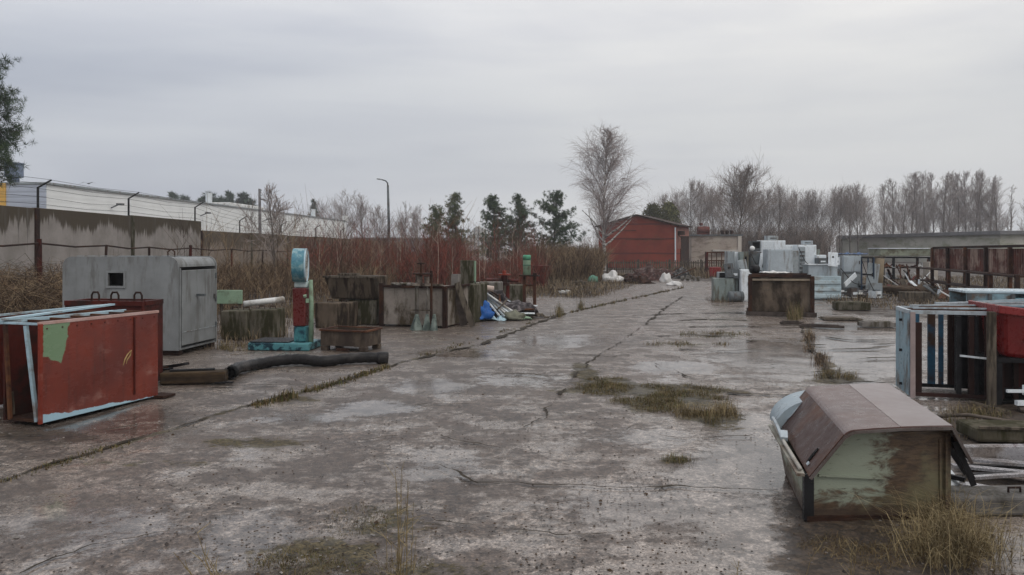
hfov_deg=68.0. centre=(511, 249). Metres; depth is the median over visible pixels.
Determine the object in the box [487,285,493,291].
rolled sheet
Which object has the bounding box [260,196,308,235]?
sapling
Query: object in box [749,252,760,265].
metal cabinet
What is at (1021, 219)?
bare tree
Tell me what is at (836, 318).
lying board
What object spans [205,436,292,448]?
grass patch
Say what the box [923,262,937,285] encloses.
beige box
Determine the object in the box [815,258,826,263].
box
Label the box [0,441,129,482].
joint grass
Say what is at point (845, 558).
dry weed
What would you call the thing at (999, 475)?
short strip
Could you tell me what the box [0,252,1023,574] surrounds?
ground
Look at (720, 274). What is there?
metal cabinet
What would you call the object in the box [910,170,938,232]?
bare tree
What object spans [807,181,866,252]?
bare tree
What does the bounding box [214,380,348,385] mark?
pavement joint
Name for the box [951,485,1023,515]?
kerb beam
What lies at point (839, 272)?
sheet metal
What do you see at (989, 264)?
rusty rack
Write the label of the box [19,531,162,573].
pavement joint
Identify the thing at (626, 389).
grass patch
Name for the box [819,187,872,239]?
bare tree
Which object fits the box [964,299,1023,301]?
roof bar
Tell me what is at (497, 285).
concrete block
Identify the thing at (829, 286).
metal cabinet
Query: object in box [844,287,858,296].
box
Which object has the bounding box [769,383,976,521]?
skip hopper
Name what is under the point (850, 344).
pavement joint
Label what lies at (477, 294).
concrete block
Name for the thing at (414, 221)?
bare tree
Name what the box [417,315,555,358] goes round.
joint grass
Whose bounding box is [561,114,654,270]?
birch tree
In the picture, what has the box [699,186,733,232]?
bare tree
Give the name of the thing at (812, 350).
pavement joint
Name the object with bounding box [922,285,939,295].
junk piece
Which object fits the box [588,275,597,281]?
green tub
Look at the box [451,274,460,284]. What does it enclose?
block
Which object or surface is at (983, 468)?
steel strip
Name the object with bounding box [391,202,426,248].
bare tree
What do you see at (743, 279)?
metal cabinet
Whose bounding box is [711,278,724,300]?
metal cabinet
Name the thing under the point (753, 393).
pavement joint
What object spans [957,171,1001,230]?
bare tree
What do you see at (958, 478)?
crossing rod
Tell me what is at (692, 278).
verge scrap
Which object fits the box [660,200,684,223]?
budding tree
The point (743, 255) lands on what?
metal cabinet
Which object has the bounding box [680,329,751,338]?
grass patch
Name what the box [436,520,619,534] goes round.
pavement joint
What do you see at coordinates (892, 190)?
bare tree
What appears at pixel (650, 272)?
rusty scrap mound
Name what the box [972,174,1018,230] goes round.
bare tree
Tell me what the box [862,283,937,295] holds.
earth mound
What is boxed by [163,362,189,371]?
steel offcuts
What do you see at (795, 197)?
bare tree
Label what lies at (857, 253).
blue sheet
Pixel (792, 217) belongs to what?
bare tree
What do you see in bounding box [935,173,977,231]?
bare tree
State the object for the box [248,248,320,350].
platform scale
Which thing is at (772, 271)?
foil sheet
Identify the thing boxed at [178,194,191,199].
pine tree
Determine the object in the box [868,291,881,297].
box
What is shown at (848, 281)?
white scrap
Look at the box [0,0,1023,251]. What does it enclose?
sky
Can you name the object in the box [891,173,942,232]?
bare tree
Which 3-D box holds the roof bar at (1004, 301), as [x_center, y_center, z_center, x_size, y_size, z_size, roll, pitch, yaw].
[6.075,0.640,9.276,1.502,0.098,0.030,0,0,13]
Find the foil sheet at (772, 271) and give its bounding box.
[762,270,789,272]
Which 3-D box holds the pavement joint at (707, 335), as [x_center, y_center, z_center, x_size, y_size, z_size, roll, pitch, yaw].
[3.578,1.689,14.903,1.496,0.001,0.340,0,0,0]
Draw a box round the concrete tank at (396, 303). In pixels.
[379,283,469,327]
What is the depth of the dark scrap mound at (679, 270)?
44.11 m
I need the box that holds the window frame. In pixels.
[106,271,125,287]
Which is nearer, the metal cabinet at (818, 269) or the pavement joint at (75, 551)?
the pavement joint at (75, 551)
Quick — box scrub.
[514,239,618,281]
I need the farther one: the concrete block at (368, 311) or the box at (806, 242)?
the box at (806, 242)
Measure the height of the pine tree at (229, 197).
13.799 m
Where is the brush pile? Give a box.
[487,290,510,301]
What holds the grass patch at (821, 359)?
on the ground at (132, 474)
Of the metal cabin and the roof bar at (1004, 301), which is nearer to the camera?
the roof bar at (1004, 301)
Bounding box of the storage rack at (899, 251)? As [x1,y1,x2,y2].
[868,248,929,284]
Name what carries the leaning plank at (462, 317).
on the ground at (132, 474)
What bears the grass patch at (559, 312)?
on the ground at (132, 474)
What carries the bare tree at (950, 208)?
on the ground at (132, 474)
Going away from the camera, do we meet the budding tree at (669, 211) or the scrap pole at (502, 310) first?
the scrap pole at (502, 310)
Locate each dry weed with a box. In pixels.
[173,523,239,574]
[364,462,426,574]
[806,535,857,574]
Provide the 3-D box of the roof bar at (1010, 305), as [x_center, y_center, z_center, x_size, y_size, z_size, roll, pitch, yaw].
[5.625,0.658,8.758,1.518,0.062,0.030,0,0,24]
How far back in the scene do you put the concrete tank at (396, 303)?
16.62 m
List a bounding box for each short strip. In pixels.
[969,464,1023,468]
[973,472,1013,474]
[974,472,1023,479]
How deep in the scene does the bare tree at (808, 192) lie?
107.80 m
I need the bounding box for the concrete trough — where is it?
[322,273,387,298]
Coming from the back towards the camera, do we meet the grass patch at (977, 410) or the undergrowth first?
the undergrowth
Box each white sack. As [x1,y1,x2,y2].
[602,270,623,281]
[659,272,671,281]
[666,281,681,285]
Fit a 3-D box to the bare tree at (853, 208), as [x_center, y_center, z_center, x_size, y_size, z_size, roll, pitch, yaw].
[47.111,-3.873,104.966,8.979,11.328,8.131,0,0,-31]
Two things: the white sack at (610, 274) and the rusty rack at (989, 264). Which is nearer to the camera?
the rusty rack at (989, 264)
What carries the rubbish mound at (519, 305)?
on the ground at (132, 474)
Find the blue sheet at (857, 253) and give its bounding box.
[838,252,867,254]
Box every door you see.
[181,269,215,345]
[680,236,688,266]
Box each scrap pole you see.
[487,296,504,312]
[487,297,504,316]
[487,299,499,315]
[488,294,511,310]
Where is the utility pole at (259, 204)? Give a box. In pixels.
[258,189,264,232]
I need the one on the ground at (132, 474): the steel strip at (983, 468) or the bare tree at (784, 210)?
the bare tree at (784, 210)
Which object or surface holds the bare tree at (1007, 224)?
on the ground at (132, 474)
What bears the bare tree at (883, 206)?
on the ground at (132, 474)
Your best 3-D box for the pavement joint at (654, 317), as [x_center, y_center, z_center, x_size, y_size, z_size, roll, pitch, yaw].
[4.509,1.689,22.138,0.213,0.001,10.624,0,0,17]
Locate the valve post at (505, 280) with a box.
[487,270,517,298]
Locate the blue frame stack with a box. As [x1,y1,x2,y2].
[948,288,1023,316]
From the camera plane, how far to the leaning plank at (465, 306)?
16.56 m
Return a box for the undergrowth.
[676,215,843,256]
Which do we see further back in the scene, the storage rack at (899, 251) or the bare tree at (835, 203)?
the bare tree at (835, 203)
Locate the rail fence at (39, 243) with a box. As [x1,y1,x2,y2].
[0,239,308,286]
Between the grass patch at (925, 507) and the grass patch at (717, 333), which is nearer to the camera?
the grass patch at (925, 507)
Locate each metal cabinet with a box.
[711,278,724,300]
[717,272,731,277]
[724,251,734,271]
[725,278,733,300]
[734,278,738,290]
[735,252,737,268]
[738,252,748,268]
[739,269,749,300]
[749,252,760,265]
[757,240,784,252]
[763,249,792,272]
[785,245,793,249]
[793,245,815,272]
[793,250,797,272]
[801,264,838,275]
[815,255,825,257]
[815,276,840,298]
[837,255,860,272]
[842,272,860,287]
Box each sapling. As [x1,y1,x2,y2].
[235,182,316,278]
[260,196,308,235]
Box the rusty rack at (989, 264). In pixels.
[915,244,1023,296]
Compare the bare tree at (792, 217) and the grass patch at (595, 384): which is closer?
the grass patch at (595, 384)
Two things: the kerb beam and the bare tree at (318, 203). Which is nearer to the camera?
the kerb beam
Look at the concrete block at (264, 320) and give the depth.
14.38 m
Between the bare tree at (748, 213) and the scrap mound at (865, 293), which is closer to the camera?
the scrap mound at (865, 293)
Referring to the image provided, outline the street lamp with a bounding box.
[377,178,390,247]
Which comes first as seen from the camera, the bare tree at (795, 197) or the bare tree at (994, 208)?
the bare tree at (795, 197)
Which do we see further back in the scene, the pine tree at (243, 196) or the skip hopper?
the pine tree at (243, 196)
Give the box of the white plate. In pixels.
[951,470,958,485]
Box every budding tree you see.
[641,203,663,218]
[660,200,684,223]
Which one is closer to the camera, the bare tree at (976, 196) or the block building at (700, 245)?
the block building at (700, 245)
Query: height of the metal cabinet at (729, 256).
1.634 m
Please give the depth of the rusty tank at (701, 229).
74.47 m
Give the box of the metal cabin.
[62,249,216,354]
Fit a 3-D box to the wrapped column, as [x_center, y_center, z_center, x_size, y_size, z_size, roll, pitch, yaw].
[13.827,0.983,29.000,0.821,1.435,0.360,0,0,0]
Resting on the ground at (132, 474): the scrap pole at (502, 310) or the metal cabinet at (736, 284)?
the metal cabinet at (736, 284)
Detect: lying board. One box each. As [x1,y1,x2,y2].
[780,321,803,324]
[799,323,843,327]
[818,316,862,319]
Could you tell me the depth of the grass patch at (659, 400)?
8.50 m
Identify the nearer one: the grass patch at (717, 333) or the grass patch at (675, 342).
the grass patch at (675, 342)
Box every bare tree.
[300,196,337,217]
[319,188,356,234]
[329,193,380,238]
[363,205,397,240]
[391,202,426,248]
[399,204,428,249]
[642,193,684,216]
[651,191,694,222]
[658,178,717,230]
[676,179,723,228]
[695,183,732,231]
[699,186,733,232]
[704,148,791,233]
[727,189,782,234]
[746,190,778,233]
[748,184,793,233]
[750,181,805,233]
[776,187,804,237]
[777,188,819,229]
[783,188,829,231]
[794,182,836,238]
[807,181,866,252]
[817,180,873,254]
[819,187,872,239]
[823,183,882,255]
[852,193,892,234]
[859,184,905,233]
[868,179,911,233]
[882,171,941,233]
[890,187,921,233]
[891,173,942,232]
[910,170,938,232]
[913,173,957,232]
[921,173,974,231]
[929,171,971,231]
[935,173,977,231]
[947,168,1009,231]
[949,170,989,231]
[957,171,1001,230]
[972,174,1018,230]
[972,182,1016,230]
[1003,184,1019,230]
[1015,201,1023,230]
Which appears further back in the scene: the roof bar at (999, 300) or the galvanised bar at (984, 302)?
the roof bar at (999, 300)
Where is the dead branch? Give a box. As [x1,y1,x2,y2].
[936,413,1021,420]
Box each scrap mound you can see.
[623,263,676,280]
[671,267,691,278]
[841,288,891,297]
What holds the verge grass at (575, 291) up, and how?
on the ground at (132, 474)
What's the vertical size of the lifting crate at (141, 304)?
1.157 m
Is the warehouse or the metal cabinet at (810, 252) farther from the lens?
the warehouse
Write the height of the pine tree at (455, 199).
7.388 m
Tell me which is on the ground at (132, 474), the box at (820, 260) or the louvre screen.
the louvre screen
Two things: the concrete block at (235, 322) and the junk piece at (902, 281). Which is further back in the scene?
the junk piece at (902, 281)
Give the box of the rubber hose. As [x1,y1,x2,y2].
[225,352,388,379]
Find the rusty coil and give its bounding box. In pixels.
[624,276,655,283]
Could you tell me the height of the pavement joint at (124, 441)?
0.001 m
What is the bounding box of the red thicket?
[276,198,559,291]
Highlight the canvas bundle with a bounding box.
[503,309,525,319]
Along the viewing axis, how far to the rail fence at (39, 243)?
19.88 m
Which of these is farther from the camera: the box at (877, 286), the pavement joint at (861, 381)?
the box at (877, 286)
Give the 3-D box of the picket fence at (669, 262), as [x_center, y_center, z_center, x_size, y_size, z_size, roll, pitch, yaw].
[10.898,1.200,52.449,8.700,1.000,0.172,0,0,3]
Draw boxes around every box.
[532,265,548,288]
[732,269,738,277]
[748,241,760,250]
[764,236,777,239]
[801,241,812,243]
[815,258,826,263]
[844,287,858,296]
[868,283,881,290]
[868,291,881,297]
[899,291,929,301]
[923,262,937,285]
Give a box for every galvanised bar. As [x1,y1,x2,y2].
[910,304,1022,306]
[935,302,1023,303]
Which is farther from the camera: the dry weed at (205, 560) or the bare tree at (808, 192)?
the bare tree at (808, 192)
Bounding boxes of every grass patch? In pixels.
[190,344,215,350]
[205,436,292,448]
[216,341,248,351]
[232,545,444,574]
[312,499,437,541]
[550,301,565,317]
[571,382,735,397]
[572,376,632,388]
[576,296,585,309]
[606,387,733,412]
[640,339,728,347]
[657,451,697,466]
[669,400,741,420]
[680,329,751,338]
[697,402,730,425]
[705,296,738,302]
[785,297,807,320]
[791,526,965,574]
[801,329,819,353]
[809,345,834,368]
[812,365,858,380]
[836,479,1023,574]
[899,487,1009,523]
[922,394,1010,422]
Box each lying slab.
[832,301,870,309]
[857,320,895,326]
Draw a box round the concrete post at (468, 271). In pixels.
[460,260,475,283]
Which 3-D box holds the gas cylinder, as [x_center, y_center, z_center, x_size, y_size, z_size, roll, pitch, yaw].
[0.400,0.420,20.380,0.224,0.535,0.221,0,0,0]
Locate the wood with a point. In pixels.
(597, 241)
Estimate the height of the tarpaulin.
0.436 m
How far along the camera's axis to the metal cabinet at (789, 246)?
27.38 m
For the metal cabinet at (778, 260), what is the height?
1.700 m
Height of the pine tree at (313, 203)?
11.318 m
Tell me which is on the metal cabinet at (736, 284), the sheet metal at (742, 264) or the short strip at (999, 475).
the sheet metal at (742, 264)
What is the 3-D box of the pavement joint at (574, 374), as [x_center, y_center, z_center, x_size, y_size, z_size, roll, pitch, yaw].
[1.681,1.689,12.931,0.214,0.001,8.436,0,0,17]
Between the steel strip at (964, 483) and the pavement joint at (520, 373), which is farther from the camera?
the pavement joint at (520, 373)
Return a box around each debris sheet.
[491,315,505,320]
[531,313,550,317]
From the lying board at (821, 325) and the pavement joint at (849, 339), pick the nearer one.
the pavement joint at (849, 339)
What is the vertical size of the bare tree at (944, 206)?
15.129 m
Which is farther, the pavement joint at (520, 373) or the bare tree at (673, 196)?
the bare tree at (673, 196)
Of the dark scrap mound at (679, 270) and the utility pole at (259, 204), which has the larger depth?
the utility pole at (259, 204)
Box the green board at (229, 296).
[217,290,242,329]
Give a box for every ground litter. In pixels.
[968,400,1009,412]
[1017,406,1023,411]
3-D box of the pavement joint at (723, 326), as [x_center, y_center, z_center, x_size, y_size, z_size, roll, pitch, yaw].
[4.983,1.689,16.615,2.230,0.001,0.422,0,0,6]
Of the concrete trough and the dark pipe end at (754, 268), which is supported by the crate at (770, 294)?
the dark pipe end at (754, 268)
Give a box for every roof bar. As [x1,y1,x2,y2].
[913,307,986,309]
[919,306,977,307]
[932,304,967,304]
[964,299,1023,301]
[972,305,1023,306]
[987,300,1023,301]
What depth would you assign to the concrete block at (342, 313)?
16.35 m
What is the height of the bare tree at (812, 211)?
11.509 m
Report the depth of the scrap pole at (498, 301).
18.20 m
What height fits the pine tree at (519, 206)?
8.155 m
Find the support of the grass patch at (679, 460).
on the ground at (132, 474)
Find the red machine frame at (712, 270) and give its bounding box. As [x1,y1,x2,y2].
[705,252,723,276]
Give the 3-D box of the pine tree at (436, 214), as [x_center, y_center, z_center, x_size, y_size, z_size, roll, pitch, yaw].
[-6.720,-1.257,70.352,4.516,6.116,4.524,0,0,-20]
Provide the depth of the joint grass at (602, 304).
24.11 m
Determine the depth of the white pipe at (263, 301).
14.63 m
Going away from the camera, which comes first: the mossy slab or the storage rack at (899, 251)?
the mossy slab
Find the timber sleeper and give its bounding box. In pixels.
[160,368,233,384]
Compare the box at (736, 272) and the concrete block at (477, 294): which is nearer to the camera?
the concrete block at (477, 294)
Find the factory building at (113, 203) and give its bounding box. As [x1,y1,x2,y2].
[0,163,347,238]
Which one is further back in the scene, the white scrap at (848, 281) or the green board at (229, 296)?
the white scrap at (848, 281)
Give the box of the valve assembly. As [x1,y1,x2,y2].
[410,263,437,330]
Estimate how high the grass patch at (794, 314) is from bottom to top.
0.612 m
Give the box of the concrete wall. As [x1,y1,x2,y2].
[0,173,403,289]
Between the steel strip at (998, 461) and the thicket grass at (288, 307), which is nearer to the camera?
the steel strip at (998, 461)
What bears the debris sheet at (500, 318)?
on the ground at (132, 474)
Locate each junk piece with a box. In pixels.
[899,279,906,284]
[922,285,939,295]
[938,289,949,298]
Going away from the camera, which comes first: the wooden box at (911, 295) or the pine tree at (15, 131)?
the wooden box at (911, 295)
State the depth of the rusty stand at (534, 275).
20.34 m
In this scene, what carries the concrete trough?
on the concrete block at (368, 311)
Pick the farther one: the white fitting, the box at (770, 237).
the box at (770, 237)
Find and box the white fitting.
[1006,385,1023,405]
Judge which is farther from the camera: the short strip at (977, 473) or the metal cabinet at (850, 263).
the metal cabinet at (850, 263)
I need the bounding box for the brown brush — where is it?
[157,188,419,306]
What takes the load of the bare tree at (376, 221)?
on the ground at (132, 474)
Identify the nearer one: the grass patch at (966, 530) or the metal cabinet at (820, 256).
the grass patch at (966, 530)
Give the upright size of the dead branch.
0.078 m
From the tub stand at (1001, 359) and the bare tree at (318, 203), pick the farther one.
the bare tree at (318, 203)
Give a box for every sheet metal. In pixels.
[723,263,734,277]
[737,259,747,268]
[759,253,762,272]
[828,252,837,266]
[837,269,843,293]
[865,263,879,288]
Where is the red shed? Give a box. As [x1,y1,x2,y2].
[595,214,692,268]
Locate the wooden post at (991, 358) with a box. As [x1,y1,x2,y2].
[986,312,996,405]
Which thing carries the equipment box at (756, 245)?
on the metal cabinet at (756, 256)
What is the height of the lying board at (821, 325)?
0.068 m
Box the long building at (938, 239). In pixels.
[836,231,1023,261]
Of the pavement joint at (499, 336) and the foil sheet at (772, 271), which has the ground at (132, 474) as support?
the pavement joint at (499, 336)
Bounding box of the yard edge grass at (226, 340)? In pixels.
[199,306,361,348]
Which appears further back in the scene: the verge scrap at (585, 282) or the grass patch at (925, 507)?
the verge scrap at (585, 282)
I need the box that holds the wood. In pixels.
[500,224,987,255]
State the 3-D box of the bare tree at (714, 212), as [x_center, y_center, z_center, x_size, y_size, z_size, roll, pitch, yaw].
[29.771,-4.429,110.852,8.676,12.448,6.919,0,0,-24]
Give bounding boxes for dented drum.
[727,291,744,301]
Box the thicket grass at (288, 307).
[217,283,539,319]
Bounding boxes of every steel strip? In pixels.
[951,456,1023,466]
[951,463,1023,471]
[959,481,987,485]
[963,444,1023,460]
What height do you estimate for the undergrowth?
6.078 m
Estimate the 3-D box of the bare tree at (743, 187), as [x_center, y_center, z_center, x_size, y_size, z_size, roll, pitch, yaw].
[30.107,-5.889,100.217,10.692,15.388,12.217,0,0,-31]
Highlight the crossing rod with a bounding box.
[951,474,965,481]
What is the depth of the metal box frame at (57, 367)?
7.74 m
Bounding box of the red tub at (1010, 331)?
[968,300,1023,357]
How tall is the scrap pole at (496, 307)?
0.705 m
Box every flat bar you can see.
[0,304,101,315]
[0,304,114,319]
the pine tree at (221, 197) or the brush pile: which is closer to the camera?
the brush pile
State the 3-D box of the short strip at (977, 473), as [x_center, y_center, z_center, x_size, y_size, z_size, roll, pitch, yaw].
[3.581,1.639,5.516,0.516,0.030,0.045,0,0,5]
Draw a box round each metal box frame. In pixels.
[0,310,109,413]
[1,309,175,424]
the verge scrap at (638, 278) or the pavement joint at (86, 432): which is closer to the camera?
the pavement joint at (86, 432)
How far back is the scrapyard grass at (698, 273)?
33.35 m
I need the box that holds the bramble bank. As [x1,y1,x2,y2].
[0,250,253,313]
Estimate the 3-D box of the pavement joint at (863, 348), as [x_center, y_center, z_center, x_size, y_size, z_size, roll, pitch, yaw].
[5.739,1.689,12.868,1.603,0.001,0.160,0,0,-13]
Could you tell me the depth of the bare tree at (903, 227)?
127.19 m
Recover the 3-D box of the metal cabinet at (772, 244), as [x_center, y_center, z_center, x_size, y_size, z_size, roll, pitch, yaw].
[9.375,0.691,27.455,0.861,2.017,0.645,0,0,3]
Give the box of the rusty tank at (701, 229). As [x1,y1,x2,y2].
[697,223,709,233]
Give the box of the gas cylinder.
[523,255,530,274]
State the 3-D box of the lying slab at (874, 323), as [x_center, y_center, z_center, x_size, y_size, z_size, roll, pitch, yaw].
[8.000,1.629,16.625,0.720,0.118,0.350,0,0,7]
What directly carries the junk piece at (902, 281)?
on the ground at (132, 474)
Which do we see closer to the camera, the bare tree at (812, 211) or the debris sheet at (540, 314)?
the debris sheet at (540, 314)
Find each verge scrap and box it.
[543,288,569,290]
[571,280,586,284]
[625,275,641,282]
[681,276,699,280]
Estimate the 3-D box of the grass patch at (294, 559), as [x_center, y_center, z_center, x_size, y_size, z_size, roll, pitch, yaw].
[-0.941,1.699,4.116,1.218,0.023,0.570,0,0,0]
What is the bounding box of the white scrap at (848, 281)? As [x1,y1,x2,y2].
[844,273,856,286]
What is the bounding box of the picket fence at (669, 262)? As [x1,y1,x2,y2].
[606,259,723,272]
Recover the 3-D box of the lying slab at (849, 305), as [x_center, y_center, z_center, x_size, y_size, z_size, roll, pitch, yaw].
[9.514,1.579,21.276,0.900,0.218,0.500,0,0,11]
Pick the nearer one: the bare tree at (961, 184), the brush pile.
the brush pile
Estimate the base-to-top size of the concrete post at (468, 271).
1.430 m
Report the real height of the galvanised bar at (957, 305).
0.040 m
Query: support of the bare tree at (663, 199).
on the ground at (132, 474)
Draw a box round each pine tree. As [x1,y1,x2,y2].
[0,54,38,187]
[167,191,178,198]
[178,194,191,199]
[196,195,204,201]
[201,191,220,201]
[216,194,224,201]
[220,190,235,202]
[235,191,250,203]
[242,197,257,205]
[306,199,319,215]
[418,204,451,252]
[439,191,483,256]
[468,193,523,264]
[499,192,539,255]
[522,190,588,251]
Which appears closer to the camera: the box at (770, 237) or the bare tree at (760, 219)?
the box at (770, 237)
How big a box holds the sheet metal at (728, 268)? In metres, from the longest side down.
0.470 x 0.300 x 0.050 m
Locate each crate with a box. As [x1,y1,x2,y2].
[64,291,163,380]
[746,273,816,316]
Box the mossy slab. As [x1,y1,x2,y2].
[956,419,1023,442]
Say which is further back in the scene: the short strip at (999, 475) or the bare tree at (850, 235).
the bare tree at (850, 235)
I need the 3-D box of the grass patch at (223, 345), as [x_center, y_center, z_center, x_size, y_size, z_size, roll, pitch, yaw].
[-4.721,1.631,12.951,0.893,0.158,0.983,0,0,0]
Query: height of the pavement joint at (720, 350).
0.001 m
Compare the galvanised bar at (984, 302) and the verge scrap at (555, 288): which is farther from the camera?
the verge scrap at (555, 288)
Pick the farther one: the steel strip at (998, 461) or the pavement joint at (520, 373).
the pavement joint at (520, 373)
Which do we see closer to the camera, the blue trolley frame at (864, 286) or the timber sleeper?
the timber sleeper
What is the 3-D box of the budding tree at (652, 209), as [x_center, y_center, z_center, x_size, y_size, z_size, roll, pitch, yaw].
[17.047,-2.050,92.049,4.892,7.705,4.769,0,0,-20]
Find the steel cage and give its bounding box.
[896,306,999,398]
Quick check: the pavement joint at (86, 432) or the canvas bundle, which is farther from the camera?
the canvas bundle
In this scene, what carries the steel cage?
on the ground at (132, 474)
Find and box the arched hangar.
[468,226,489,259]
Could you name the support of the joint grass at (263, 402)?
on the ground at (132, 474)
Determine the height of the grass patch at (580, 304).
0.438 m
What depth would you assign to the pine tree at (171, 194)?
149.66 m
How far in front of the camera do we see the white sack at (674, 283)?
35.62 m
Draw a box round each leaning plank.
[454,282,475,326]
[455,290,467,325]
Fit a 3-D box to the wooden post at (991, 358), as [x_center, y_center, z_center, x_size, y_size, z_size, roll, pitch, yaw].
[5.215,1.190,8.250,0.080,1.020,0.070,0,0,15]
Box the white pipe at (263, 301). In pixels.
[243,296,284,306]
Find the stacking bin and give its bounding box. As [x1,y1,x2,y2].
[319,326,381,351]
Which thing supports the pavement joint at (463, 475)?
on the ground at (132, 474)
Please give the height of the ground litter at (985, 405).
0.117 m
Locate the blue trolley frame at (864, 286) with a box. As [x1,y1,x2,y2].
[858,257,874,289]
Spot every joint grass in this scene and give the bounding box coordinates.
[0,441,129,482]
[247,387,320,407]
[271,388,299,402]
[303,363,390,391]
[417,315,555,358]
[562,286,683,314]
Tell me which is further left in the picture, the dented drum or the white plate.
the dented drum
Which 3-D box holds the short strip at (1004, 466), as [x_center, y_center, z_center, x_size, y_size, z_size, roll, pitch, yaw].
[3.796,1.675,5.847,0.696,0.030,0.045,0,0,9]
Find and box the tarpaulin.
[480,300,494,319]
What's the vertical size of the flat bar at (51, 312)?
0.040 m
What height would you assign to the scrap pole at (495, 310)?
0.728 m
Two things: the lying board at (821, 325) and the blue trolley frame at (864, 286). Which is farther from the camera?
the blue trolley frame at (864, 286)
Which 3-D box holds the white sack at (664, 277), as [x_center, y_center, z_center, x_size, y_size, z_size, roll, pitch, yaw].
[7.970,1.462,39.222,0.643,0.560,0.426,0,0,-23]
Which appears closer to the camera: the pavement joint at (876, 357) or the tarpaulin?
the pavement joint at (876, 357)
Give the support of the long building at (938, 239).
on the ground at (132, 474)
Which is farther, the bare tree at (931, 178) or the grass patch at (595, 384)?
the bare tree at (931, 178)
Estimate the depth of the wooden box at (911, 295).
24.48 m
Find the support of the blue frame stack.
on the ground at (132, 474)
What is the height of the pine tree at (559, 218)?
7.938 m
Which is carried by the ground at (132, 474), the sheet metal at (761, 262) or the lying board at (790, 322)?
the lying board at (790, 322)
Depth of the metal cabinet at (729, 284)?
24.97 m
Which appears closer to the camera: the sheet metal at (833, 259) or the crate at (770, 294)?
the crate at (770, 294)
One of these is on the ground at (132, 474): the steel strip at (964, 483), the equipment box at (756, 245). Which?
the steel strip at (964, 483)
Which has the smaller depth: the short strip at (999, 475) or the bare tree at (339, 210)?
the short strip at (999, 475)
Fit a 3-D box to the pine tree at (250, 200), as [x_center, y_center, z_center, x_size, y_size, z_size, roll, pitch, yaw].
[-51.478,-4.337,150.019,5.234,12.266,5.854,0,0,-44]
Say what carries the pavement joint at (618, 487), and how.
on the ground at (132, 474)
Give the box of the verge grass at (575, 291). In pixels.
[408,270,638,297]
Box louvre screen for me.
[799,247,804,272]
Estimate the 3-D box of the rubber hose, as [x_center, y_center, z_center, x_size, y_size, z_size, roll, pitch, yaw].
[-3.003,1.624,10.896,2.439,0.197,0.853,0,0,-37]
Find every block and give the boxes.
[221,307,249,339]
[249,305,284,338]
[315,299,357,327]
[339,299,378,324]
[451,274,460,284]
[467,281,486,322]
[476,279,502,291]
[504,284,522,301]
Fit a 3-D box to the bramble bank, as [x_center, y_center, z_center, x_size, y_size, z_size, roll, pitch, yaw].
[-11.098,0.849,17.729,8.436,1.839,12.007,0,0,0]
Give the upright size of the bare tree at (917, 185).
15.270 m
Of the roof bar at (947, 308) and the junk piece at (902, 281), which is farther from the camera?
the junk piece at (902, 281)
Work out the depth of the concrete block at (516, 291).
24.53 m
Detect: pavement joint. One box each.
[3,362,399,480]
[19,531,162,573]
[27,422,147,435]
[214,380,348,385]
[399,403,469,406]
[407,288,678,360]
[433,463,493,482]
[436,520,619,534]
[441,435,507,448]
[461,481,776,489]
[486,372,567,377]
[499,395,560,434]
[556,326,640,393]
[646,296,682,323]
[658,434,752,437]
[665,334,729,335]
[681,349,762,350]
[689,325,789,327]
[727,392,788,395]
[800,327,834,380]
[811,343,894,344]
[817,335,883,339]
[823,330,895,331]
[838,381,887,383]
[841,357,895,358]
[845,347,883,348]
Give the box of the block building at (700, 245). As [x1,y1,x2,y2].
[689,234,742,266]
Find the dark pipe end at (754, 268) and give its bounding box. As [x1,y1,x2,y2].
[749,265,759,272]
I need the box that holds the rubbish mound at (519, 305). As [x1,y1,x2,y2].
[490,300,538,320]
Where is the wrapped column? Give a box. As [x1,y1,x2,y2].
[862,256,885,284]
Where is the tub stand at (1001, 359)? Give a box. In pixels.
[967,349,1023,404]
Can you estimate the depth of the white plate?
5.35 m
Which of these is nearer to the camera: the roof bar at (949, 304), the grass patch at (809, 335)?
the roof bar at (949, 304)
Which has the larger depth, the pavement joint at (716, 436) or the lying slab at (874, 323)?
the lying slab at (874, 323)
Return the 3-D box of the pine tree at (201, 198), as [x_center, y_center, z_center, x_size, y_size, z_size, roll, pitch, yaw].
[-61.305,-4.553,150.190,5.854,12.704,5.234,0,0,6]
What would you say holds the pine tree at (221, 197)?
on the ground at (132, 474)
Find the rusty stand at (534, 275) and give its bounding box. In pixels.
[519,273,539,304]
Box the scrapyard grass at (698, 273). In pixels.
[654,264,1023,309]
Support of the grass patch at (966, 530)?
on the ground at (132, 474)

